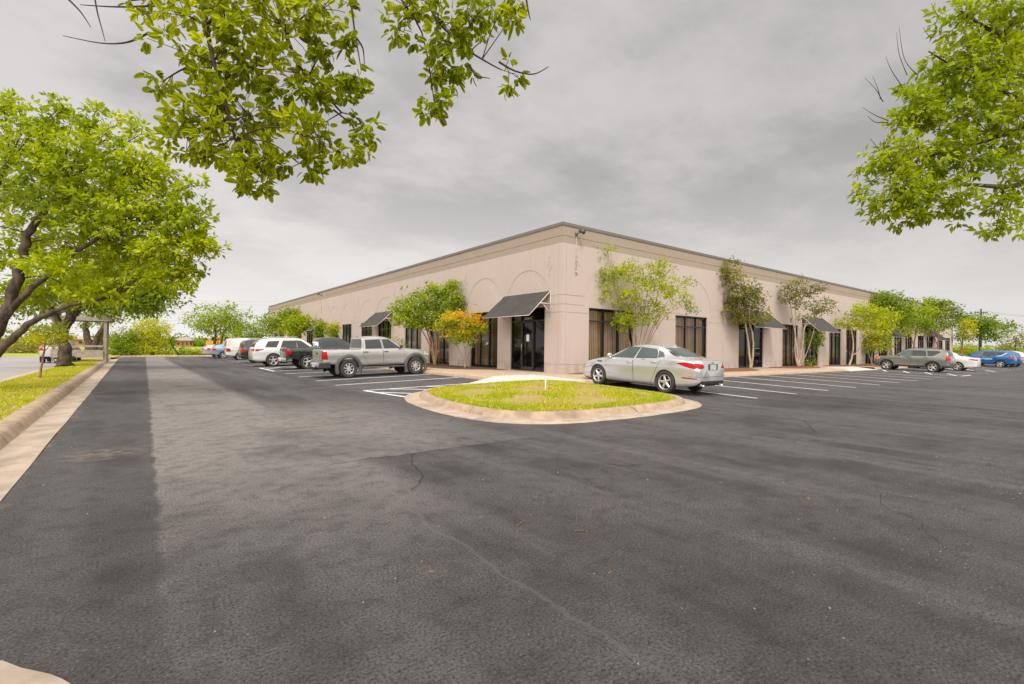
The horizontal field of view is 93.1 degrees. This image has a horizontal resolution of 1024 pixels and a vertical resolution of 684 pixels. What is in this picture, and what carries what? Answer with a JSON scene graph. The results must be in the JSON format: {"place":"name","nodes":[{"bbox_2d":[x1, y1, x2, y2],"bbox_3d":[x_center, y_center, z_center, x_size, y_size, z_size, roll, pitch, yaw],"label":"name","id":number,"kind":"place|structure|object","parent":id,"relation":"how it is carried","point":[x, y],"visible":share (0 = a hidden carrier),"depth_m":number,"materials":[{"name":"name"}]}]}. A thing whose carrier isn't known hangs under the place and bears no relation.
{"place":"outdoors","nodes":[
{"label":"outdoors","id":0,"kind":"place"},
{"bbox_2d":[0,357,55,378],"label":"road","id":1,"kind":"structure","parent":0,"point":[11,366],"depth_m":27.33,"materials":[{"name":"concrete"}]},
{"bbox_2d":[0,365,55,381],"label":"road edge","id":2,"kind":"object","parent":1,"relation":"on","point":[16,376],"visible":0.3,"depth_m":19.66,"materials":[{"name":"concrete"}]},
{"bbox_2d":[38,340,80,362],"bbox_3d":[-29.981,0.597,32.290,1.854,1.460,4.818,1,-1,-37],"label":"car","id":3,"kind":"object","parent":1,"relation":"on","point":[46,355],"visible":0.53,"depth_m":30.40,"materials":[{"name":"beige paint"}]},
{"bbox_2d":[0,660,69,683],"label":"concrete apron","id":4,"kind":"object","parent":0,"point":[10,673],"visible":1,"depth_m":2.07,"materials":[{"name":"beige concrete"}]},
{"bbox_2d":[0,355,119,419],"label":"lawn","id":5,"kind":"structure","parent":0,"point":[91,358],"depth_m":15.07,"materials":[{"name":"plant"}]},
{"bbox_2d":[14,319,82,377],"bbox_3d":[-16.207,0.213,16.894,1.786,2.159,1.456,1,-1,-16],"label":"sapling","id":6,"kind":"object","parent":5,"relation":"on","point":[43,335],"visible":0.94,"depth_m":16.82,"materials":[{"name":"green plant"}]},
{"bbox_2d":[48,307,121,362],"bbox_3d":[-28.115,-0.578,31.845,3.800,3.750,3.600,1,-1,-37],"label":"shelter","id":7,"kind":"object","parent":5,"relation":"on","point":[104,353],"visible":0.62,"depth_m":31.12,"materials":[{"name":"wood"}]},
{"bbox_2d":[1,226,196,366],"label":"tree","id":8,"kind":"object","parent":5,"relation":"on","point":[156,298],"visible":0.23,"depth_m":24.84,"materials":[{"name":"green plant"}]},
{"bbox_2d":[0,87,232,357],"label":"tree","id":9,"kind":"object","parent":5,"relation":"on","point":[49,158],"visible":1,"depth_m":12.31,"materials":[{"name":"green plant"}]},
{"bbox_2d":[0,345,201,501],"bbox_3d":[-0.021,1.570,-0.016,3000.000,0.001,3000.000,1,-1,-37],"label":"ground","id":10,"kind":"structure","parent":0,"point":[22,354],"depth_m":53.45,"materials":[{"name":"brown soil"}]},
{"bbox_2d":[1,334,50,353],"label":"scrub","id":11,"kind":"object","parent":10,"relation":"on","point":[18,347],"visible":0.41,"depth_m":59.81,"materials":[{"name":"green plant"}]},
{"bbox_2d":[75,336,93,344],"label":"house","id":12,"kind":"structure","parent":10,"relation":"on","point":[78,340],"depth_m":191.00,"materials":[{"name":"brick"}]},
{"bbox_2d":[82,307,130,349],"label":"tree","id":13,"kind":"object","parent":10,"relation":"on","point":[101,343],"visible":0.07,"depth_m":69.88,"materials":[{"name":"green plant"}]},
{"bbox_2d":[65,299,173,349],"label":"tree","id":14,"kind":"object","parent":10,"relation":"on","point":[84,327],"visible":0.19,"depth_m":61.77,"materials":[{"name":"green plant"}]},
{"bbox_2d":[109,324,149,355],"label":"shrub","id":15,"kind":"object","parent":10,"relation":"on","point":[122,347],"visible":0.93,"depth_m":51.64,"materials":[{"name":"green plant"}]},
{"bbox_2d":[125,314,174,354],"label":"shrub","id":16,"kind":"object","parent":10,"relation":"on","point":[152,335],"visible":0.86,"depth_m":53.65,"materials":[{"name":"green plant"}]},
{"bbox_2d":[109,350,205,354],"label":"weeds","id":17,"kind":"object","parent":10,"relation":"on","point":[171,352],"visible":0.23,"depth_m":60.72,"materials":[{"name":"green plant"}]},
{"bbox_2d":[158,332,195,354],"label":"shrub","id":18,"kind":"object","parent":10,"relation":"on","point":[175,341],"visible":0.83,"depth_m":56.01,"materials":[{"name":"green plant"}]},
{"bbox_2d":[174,347,186,354],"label":"bush","id":19,"kind":"object","parent":10,"relation":"on","point":[182,352],"visible":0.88,"depth_m":59.91,"materials":[{"name":"green plant"}]},
{"bbox_2d":[184,347,194,354],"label":"bush","id":20,"kind":"object","parent":10,"relation":"on","point":[188,352],"visible":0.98,"depth_m":59.96,"materials":[{"name":"green plant"}]},
{"bbox_2d":[191,346,201,354],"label":"bush","id":21,"kind":"object","parent":10,"relation":"on","point":[197,352],"visible":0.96,"depth_m":59.90,"materials":[{"name":"green plant"}]},
{"bbox_2d":[203,336,219,346],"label":"excavator","id":22,"kind":"object","parent":10,"relation":"on","point":[210,342],"visible":0.21,"depth_m":109.35,"materials":[{"name":"orange paint"}]},
{"bbox_2d":[178,300,256,343],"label":"tree","id":23,"kind":"object","parent":10,"relation":"on","point":[225,316],"visible":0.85,"depth_m":67.56,"materials":[{"name":"green plant"}]},
{"bbox_2d":[0,332,1023,354],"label":"trees","id":24,"kind":"object","parent":10,"relation":"on","point":[200,342],"visible":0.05,"depth_m":201.57,"materials":[{"name":"green plant"}]},
{"bbox_2d":[469,366,876,383],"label":"access ramp","id":25,"kind":"structure","parent":10,"relation":"on","point":[520,377],"depth_m":18.26,"materials":[{"name":"concrete"}]},
{"bbox_2d":[953,341,999,354],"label":"shrub","id":26,"kind":"object","parent":10,"relation":"on","point":[969,350],"visible":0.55,"depth_m":79.62,"materials":[{"name":"green plant"}]},
{"bbox_2d":[974,309,987,349],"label":"utility pole","id":27,"kind":"object","parent":10,"relation":"on","point":[980,319],"visible":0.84,"depth_m":95.98,"materials":[{"name":"brown"}]},
{"bbox_2d":[993,331,1023,350],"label":"tree","id":28,"kind":"object","parent":10,"relation":"on","point":[1018,343],"visible":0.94,"depth_m":119.92,"materials":[{"name":"green plant"}]},
{"bbox_2d":[175,337,193,346],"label":"house","id":29,"kind":"structure","parent":0,"point":[184,339],"depth_m":185.62,"materials":[{"name":"brick"}]},
{"bbox_2d":[0,356,1023,683],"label":"parking lot","id":30,"kind":"structure","parent":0,"point":[196,520],"depth_m":3.72,"materials":[{"name":"grey asphalt"}]},
{"bbox_2d":[0,357,125,500],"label":"gutter","id":31,"kind":"object","parent":30,"relation":"on","point":[20,453],"visible":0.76,"depth_m":7.42,"materials":[{"name":"concrete"}]},
{"bbox_2d":[0,355,211,449],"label":"kerb","id":32,"kind":"structure","parent":30,"relation":"on","point":[16,423],"depth_m":10.00,"materials":[{"name":"concrete"}]},
{"bbox_2d":[201,343,223,357],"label":"sedan","id":33,"kind":"object","parent":30,"relation":"on","point":[205,349],"visible":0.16,"depth_m":46.66,"materials":[{"name":"beige paint"}]},
{"bbox_2d":[210,344,226,358],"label":"hatchback","id":34,"kind":"object","parent":30,"relation":"on","point":[217,350],"visible":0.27,"depth_m":44.57,"materials":[{"name":"blue paint"}]},
{"bbox_2d":[224,338,251,359],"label":"cargo van","id":35,"kind":"object","parent":30,"relation":"on","point":[231,346],"visible":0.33,"depth_m":41.00,"materials":[{"name":"white paint"}]},
{"bbox_2d":[238,338,263,362],"bbox_3d":[-17.701,0.608,36.268,4.768,1.807,2.172,-1,0,-37],"label":"suv","id":36,"kind":"object","parent":30,"relation":"on","point":[244,347],"visible":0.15,"depth_m":34.49,"materials":[{"name":"paint"}]},
{"bbox_2d":[248,337,311,365],"bbox_3d":[-14.300,0.583,31.818,5.118,1.858,2.192,-1,0,-37],"label":"suv","id":37,"kind":"object","parent":30,"relation":"on","point":[265,351],"visible":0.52,"depth_m":30.29,"materials":[{"name":"white paint"}]},
{"bbox_2d":[278,337,350,368],"bbox_3d":[-10.768,0.612,28.536,5.470,1.780,2.047,-1,0,-37],"label":"pickup truck","id":38,"kind":"object","parent":30,"relation":"on","point":[299,357],"visible":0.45,"depth_m":27.19,"materials":[{"name":"green paint"}]},
{"bbox_2d":[308,336,428,377],"bbox_3d":[-6.400,0.617,22.122,5.224,1.780,1.986,-1,0,-37],"label":"pickup truck","id":39,"kind":"object","parent":30,"relation":"on","point":[371,352],"visible":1,"depth_m":21.39,"materials":[{"name":"grey metal"}]},
{"bbox_2d":[365,390,404,396],"bbox_3d":[-3.806,1.531,14.416,0.133,0.011,2.496,1,-1,-44],"label":"parking line","id":40,"kind":"object","parent":30,"relation":"on","point":[385,393],"visible":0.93,"depth_m":14.42,"materials":[{"name":"white paint"}]},
{"bbox_2d":[345,377,458,384],"bbox_3d":[-4.259,1.506,18.730,5.030,0.141,0.139,1,-1,-37],"label":"parking line","id":41,"kind":"object","parent":30,"relation":"on","point":[395,381],"visible":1,"depth_m":18.54,"materials":[{"name":"white paint"}]},
{"bbox_2d":[364,383,468,390],"bbox_3d":[-2.665,1.505,16.691,4.856,0.136,0.136,1,-1,-34],"label":"parking line","id":42,"kind":"object","parent":30,"relation":"on","point":[421,386],"visible":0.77,"depth_m":16.31,"materials":[{"name":"white paint"}]},
{"bbox_2d":[47,430,1020,680],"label":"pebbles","id":43,"kind":"object","parent":30,"relation":"on","point":[543,502],"visible":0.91,"depth_m":3.74,"materials":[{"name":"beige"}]},
{"bbox_2d":[419,380,685,418],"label":"island kerb","id":44,"kind":"structure","parent":30,"relation":"on","point":[426,395],"depth_m":10.32,"materials":[{"name":"concrete"}]},
{"bbox_2d":[428,379,675,410],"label":"island turf","id":45,"kind":"structure","parent":44,"relation":"on","point":[584,399],"depth_m":12.09,"materials":[{"name":"plant"}]},
{"bbox_2d":[404,391,701,423],"bbox_3d":[0.826,1.520,13.370,7.317,0.204,7.279,1,-1,-37],"label":"island gutter","id":46,"kind":"object","parent":30,"relation":"on","point":[414,398],"visible":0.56,"depth_m":10.27,"materials":[{"name":"concrete"}]},
{"bbox_2d":[407,475,810,573],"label":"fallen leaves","id":47,"kind":"object","parent":30,"relation":"on","point":[430,571],"depth_m":3.83,"materials":[{"name":"brown plant"}]},
{"bbox_2d":[380,366,915,383],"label":"kerb","id":48,"kind":"structure","parent":30,"relation":"on","point":[477,377],"depth_m":23.69,"materials":[{"name":"concrete"}]},
{"bbox_2d":[583,344,723,392],"bbox_3d":[4.685,0.818,16.755,2.043,1.531,4.858,1,1,-37],"label":"sedan","id":49,"kind":"object","parent":30,"relation":"on","point":[666,368],"visible":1,"depth_m":15.54,"materials":[{"name":"silver metal"}]},
{"bbox_2d":[633,383,752,397],"bbox_3d":[5.856,1.617,16.544,0.133,0.140,4.990,1,-1,-37],"label":"parking line","id":50,"kind":"object","parent":30,"relation":"on","point":[700,391],"visible":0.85,"depth_m":15.80,"materials":[{"name":"white paint"}]},
{"bbox_2d":[410,421,1000,548],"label":"cracks","id":51,"kind":"object","parent":30,"relation":"on","point":[663,467],"visible":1,"depth_m":5.78,"materials":[{"name":"black asphalt"}]},
{"bbox_2d":[874,347,955,371],"bbox_3d":[29.295,1.227,35.419,2.034,1.738,4.419,1,1,-37],"label":"suv","id":52,"kind":"object","parent":30,"relation":"on","point":[929,359],"visible":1,"depth_m":34.49,"materials":[{"name":"grey paint"}]},
{"bbox_2d":[845,0,1023,242],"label":"tree","id":53,"kind":"object","parent":30,"relation":"on","point":[900,166],"visible":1,"depth_m":9.37,"materials":[{"name":"green plant"}]},
{"bbox_2d":[909,352,980,370],"bbox_3d":[34.451,1.477,39.206,2.043,1.455,4.858,1,1,-37],"label":"sedan","id":54,"kind":"object","parent":30,"relation":"on","point":[964,362],"visible":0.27,"depth_m":37.41,"materials":[{"name":"white paint"}]},
{"bbox_2d":[954,311,1023,349],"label":"tree","id":55,"kind":"object","parent":30,"relation":"on","point":[987,325],"visible":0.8,"depth_m":73.25,"materials":[{"name":"green plant"}]},
{"bbox_2d":[966,350,1016,367],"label":"suv","id":56,"kind":"object","parent":30,"relation":"on","point":[999,358],"visible":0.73,"depth_m":47.71,"materials":[{"name":"blue paint"}]},
{"bbox_2d":[981,351,1023,366],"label":"suv","id":57,"kind":"object","parent":30,"relation":"on","point":[1022,356],"visible":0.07,"depth_m":50.83,"materials":[{"name":"silver metal"}]},
{"bbox_2d":[1000,350,1022,366],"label":"suv","id":58,"kind":"object","parent":30,"relation":"on","point":[1019,358],"visible":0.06,"depth_m":48.86,"materials":[{"name":"blue paint"}]},
{"bbox_2d":[0,0,1023,350],"label":"sky","id":59,"kind":"structure","parent":0,"point":[726,129],"materials":[{"name":"grey"}]},
{"bbox_2d":[422,364,880,379],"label":"walkway","id":60,"kind":"structure","parent":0,"point":[504,372],"depth_m":22.10,"materials":[{"name":"concrete"}]},
{"bbox_2d":[227,315,267,337],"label":"tree","id":61,"kind":"object","parent":60,"relation":"on","point":[249,334],"visible":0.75,"depth_m":65.54,"materials":[{"name":"green plant"}]},
{"bbox_2d":[248,305,301,337],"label":"tree","id":62,"kind":"object","parent":60,"relation":"on","point":[271,327],"visible":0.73,"depth_m":54.85,"materials":[{"name":"green plant"}]},
{"bbox_2d":[273,311,314,338],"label":"tree","id":63,"kind":"object","parent":60,"relation":"on","point":[299,324],"visible":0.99,"depth_m":49.57,"materials":[{"name":"green plant"}]},
{"bbox_2d":[423,363,503,369],"bbox_3d":[-5.090,1.297,28.265,2.454,0.102,14.285,1,-1,-37],"label":"mulch bed","id":64,"kind":"object","parent":60,"relation":"on","point":[431,365],"visible":0.47,"depth_m":24.64,"materials":[{"name":"brown plant"}]},
{"bbox_2d":[385,279,467,364],"bbox_3d":[-4.646,-1.119,27.180,4.278,4.914,4.119,1,-1,-37],"label":"tree","id":65,"kind":"object","parent":64,"relation":"on","point":[418,322],"visible":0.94,"depth_m":26.75,"materials":[{"name":"green plant"}]},
{"bbox_2d":[427,304,489,366],"bbox_3d":[-2.861,-0.309,25.027,3.439,3.286,2.446,1,-1,20],"label":"tree","id":66,"kind":"object","parent":64,"relation":"on","point":[455,333],"visible":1,"depth_m":24.66,"materials":[{"name":"green plant"}]},
{"bbox_2d":[268,222,952,373],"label":"office building","id":67,"kind":"structure","parent":60,"relation":"on","point":[535,294],"depth_m":26.46,"materials":[{"name":"paint"}]},
{"bbox_2d":[307,330,311,344],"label":"window","id":68,"kind":"structure","parent":67,"relation":"in","point":[310,335],"depth_m":52.84,"materials":[{"name":"black glass"}]},
{"bbox_2d":[343,324,351,342],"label":"window","id":69,"kind":"structure","parent":67,"relation":"in","point":[349,330],"depth_m":43.23,"materials":[{"name":"black glass"}]},
{"bbox_2d":[362,323,371,335],"bbox_3d":[-11.551,-0.106,39.106,0.257,2.910,2.550,1,-1,-37],"label":"window","id":70,"kind":"structure","parent":67,"relation":"in","point":[367,329],"depth_m":39.36,"materials":[{"name":"black glass"}]},
{"bbox_2d":[405,327,420,348],"bbox_3d":[-6.450,-0.106,32.369,0.258,2.910,2.550,1,-1,-37],"label":"window","id":71,"kind":"structure","parent":67,"relation":"in","point":[417,332],"depth_m":32.63,"materials":[{"name":"black glass"}]},
{"bbox_2d":[430,316,449,364],"bbox_3d":[-4.249,-0.106,29.495,0.297,2.910,2.530,1,-1,-37],"label":"window","id":72,"kind":"structure","parent":67,"relation":"in","point":[442,353],"depth_m":29.60,"materials":[{"name":"black glass"}]},
{"bbox_2d":[471,312,497,368],"bbox_3d":[-1.334,-0.106,25.645,0.297,2.910,2.550,1,-1,-37],"label":"window","id":73,"kind":"structure","parent":67,"relation":"in","point":[491,359],"depth_m":25.50,"materials":[{"name":"black glass"}]},
{"bbox_2d":[588,308,632,360],"bbox_3d":[4.557,-0.056,22.823,3.113,2.910,0.260,1,-1,-37],"label":"window","id":74,"kind":"structure","parent":67,"relation":"in","point":[604,318],"depth_m":22.78,"materials":[{"name":"black glass"}]},
{"bbox_2d":[675,315,705,357],"bbox_3d":[9.734,0.052,26.741,3.040,2.910,0.256,1,-1,-37],"label":"window","id":75,"kind":"structure","parent":67,"relation":"in","point":[679,326],"depth_m":26.97,"materials":[{"name":"black glass"}]},
{"bbox_2d":[782,324,796,366],"bbox_3d":[19.298,0.251,33.986,2.440,2.910,0.261,1,-1,-37],"label":"window","id":76,"kind":"structure","parent":67,"relation":"in","point":[791,333],"depth_m":34.12,"materials":[{"name":"black glass"}]},
{"bbox_2d":[829,329,839,364],"bbox_3d":[25.596,0.382,38.753,2.440,2.910,0.260,1,-1,-37],"label":"window","id":77,"kind":"structure","parent":67,"relation":"in","point":[831,335],"depth_m":38.91,"materials":[{"name":"black glass"}]},
{"bbox_2d":[846,330,855,364],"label":"window","id":78,"kind":"structure","parent":67,"relation":"in","point":[849,343],"depth_m":41.04,"materials":[{"name":"black glass"}]},
{"bbox_2d":[865,331,873,363],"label":"window","id":79,"kind":"structure","parent":67,"relation":"in","point":[866,354],"depth_m":43.38,"materials":[{"name":"black glass"}]},
{"bbox_2d":[894,337,900,354],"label":"window","id":80,"kind":"structure","parent":67,"relation":"in","point":[896,349],"depth_m":48.48,"materials":[{"name":"black glass"}]},
{"bbox_2d":[905,335,911,348],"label":"window","id":81,"kind":"structure","parent":67,"relation":"in","point":[907,340],"depth_m":50.81,"materials":[{"name":"black glass"}]},
{"bbox_2d":[918,336,923,346],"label":"window","id":82,"kind":"structure","parent":67,"relation":"in","point":[921,337],"depth_m":53.25,"materials":[{"name":"black glass"}]},
{"bbox_2d":[945,338,949,350],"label":"window","id":83,"kind":"structure","parent":67,"relation":"in","point":[948,344],"depth_m":60.11,"materials":[{"name":"black glass"}]},
{"bbox_2d":[595,243,700,346],"bbox_3d":[6.096,-1.520,22.359,5.206,5.905,2.372,1,-1,-5],"label":"tree","id":84,"kind":"object","parent":60,"relation":"on","point":[624,320],"visible":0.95,"depth_m":22.13,"materials":[{"name":"green plant"}]},
{"bbox_2d":[724,368,757,371],"bbox_3d":[11.865,1.498,26.812,7.140,0.103,2.086,1,-1,-37],"label":"mulch bed","id":85,"kind":"object","parent":60,"relation":"on","point":[738,369],"visible":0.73,"depth_m":26.39,"materials":[{"name":"brown soil"}]},
{"bbox_2d":[716,255,773,367],"bbox_3d":[13.478,-1.753,28.471,3.496,6.688,2.565,1,-1,6],"label":"tree","id":86,"kind":"object","parent":85,"relation":"on","point":[749,294],"visible":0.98,"depth_m":28.22,"materials":[{"name":"green plant"}]},
{"bbox_2d":[768,366,820,368],"bbox_3d":[19.332,1.665,32.556,6.493,0.111,1.918,1,-1,-37],"label":"mulch bed","id":87,"kind":"object","parent":60,"relation":"on","point":[795,367],"visible":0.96,"depth_m":31.29,"materials":[{"name":"brown soil"}]},
{"bbox_2d":[776,273,839,366],"bbox_3d":[19.501,-1.408,32.036,4.041,6.269,1.960,1,-1,-3],"label":"tree","id":88,"kind":"object","parent":87,"relation":"on","point":[791,295],"visible":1,"depth_m":32.09,"materials":[{"name":"green plant"}]},
{"bbox_2d":[804,328,825,365],"bbox_3d":[21.371,0.385,34.303,1.513,2.867,1.921,0,-1,29],"label":"shrub","id":89,"kind":"object","parent":87,"relation":"on","point":[818,344],"visible":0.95,"depth_m":34.21,"materials":[{"name":"green plant"}]},
{"bbox_2d":[826,364,877,365],"bbox_3d":[30.619,1.897,41.040,18.922,0.103,2.016,1,-1,-37],"label":"mulch bed","id":90,"kind":"object","parent":60,"relation":"on","point":[855,365],"visible":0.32,"depth_m":37.76,"materials":[{"name":"brown soil"}]},
{"bbox_2d":[859,328,899,363],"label":"tree","id":91,"kind":"object","parent":90,"relation":"on","point":[869,339],"visible":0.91,"depth_m":41.55,"materials":[{"name":"green plant"}]},
{"bbox_2d":[833,299,905,365],"bbox_3d":[27.240,-0.695,37.124,5.123,5.139,3.157,1,-1,0],"label":"tree","id":92,"kind":"object","parent":60,"relation":"on","point":[872,321],"visible":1,"depth_m":36.86,"materials":[{"name":"green plant"}]},
{"bbox_2d":[864,288,925,354],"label":"tree","id":93,"kind":"object","parent":60,"relation":"on","point":[884,297],"visible":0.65,"depth_m":42.84,"materials":[{"name":"green plant"}]},
{"bbox_2d":[897,295,950,347],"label":"tree","id":94,"kind":"object","parent":60,"relation":"on","point":[929,312],"visible":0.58,"depth_m":47.19,"materials":[{"name":"green plant"}]},
{"bbox_2d":[922,295,972,348],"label":"tree","id":95,"kind":"object","parent":60,"relation":"on","point":[943,304],"visible":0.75,"depth_m":52.42,"materials":[{"name":"green plant"}]},
{"bbox_2d":[951,316,980,354],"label":"tree","id":96,"kind":"object","parent":60,"relation":"on","point":[964,331],"visible":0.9,"depth_m":60.24,"materials":[{"name":"green plant"}]},
{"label":"mulch bed","id":97,"kind":"structure","parent":60,"relation":"on","visible":0},
{"bbox_2d":[311,317,328,337],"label":"tree","id":98,"kind":"object","parent":97,"relation":"on","point":[319,329],"visible":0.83,"depth_m":44.09,"materials":[{"name":"green plant"}]},
{"bbox_2d":[323,320,342,337],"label":"tree","id":99,"kind":"object","parent":97,"relation":"on","point":[333,330],"visible":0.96,"depth_m":41.10,"materials":[{"name":"green plant"}]},
{"bbox_2d":[528,437,1021,661],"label":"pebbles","id":100,"kind":"object","parent":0,"point":[889,535],"visible":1,"depth_m":4.23,"materials":[{"name":"grey"}]},
{"label":"verge","id":101,"kind":"structure","parent":0,"visible":0},
{"bbox_2d":[63,0,548,202],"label":"tree","id":102,"kind":"object","parent":101,"relation":"on","point":[216,107],"visible":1,"depth_m":4.08,"materials":[{"name":"green plant"}]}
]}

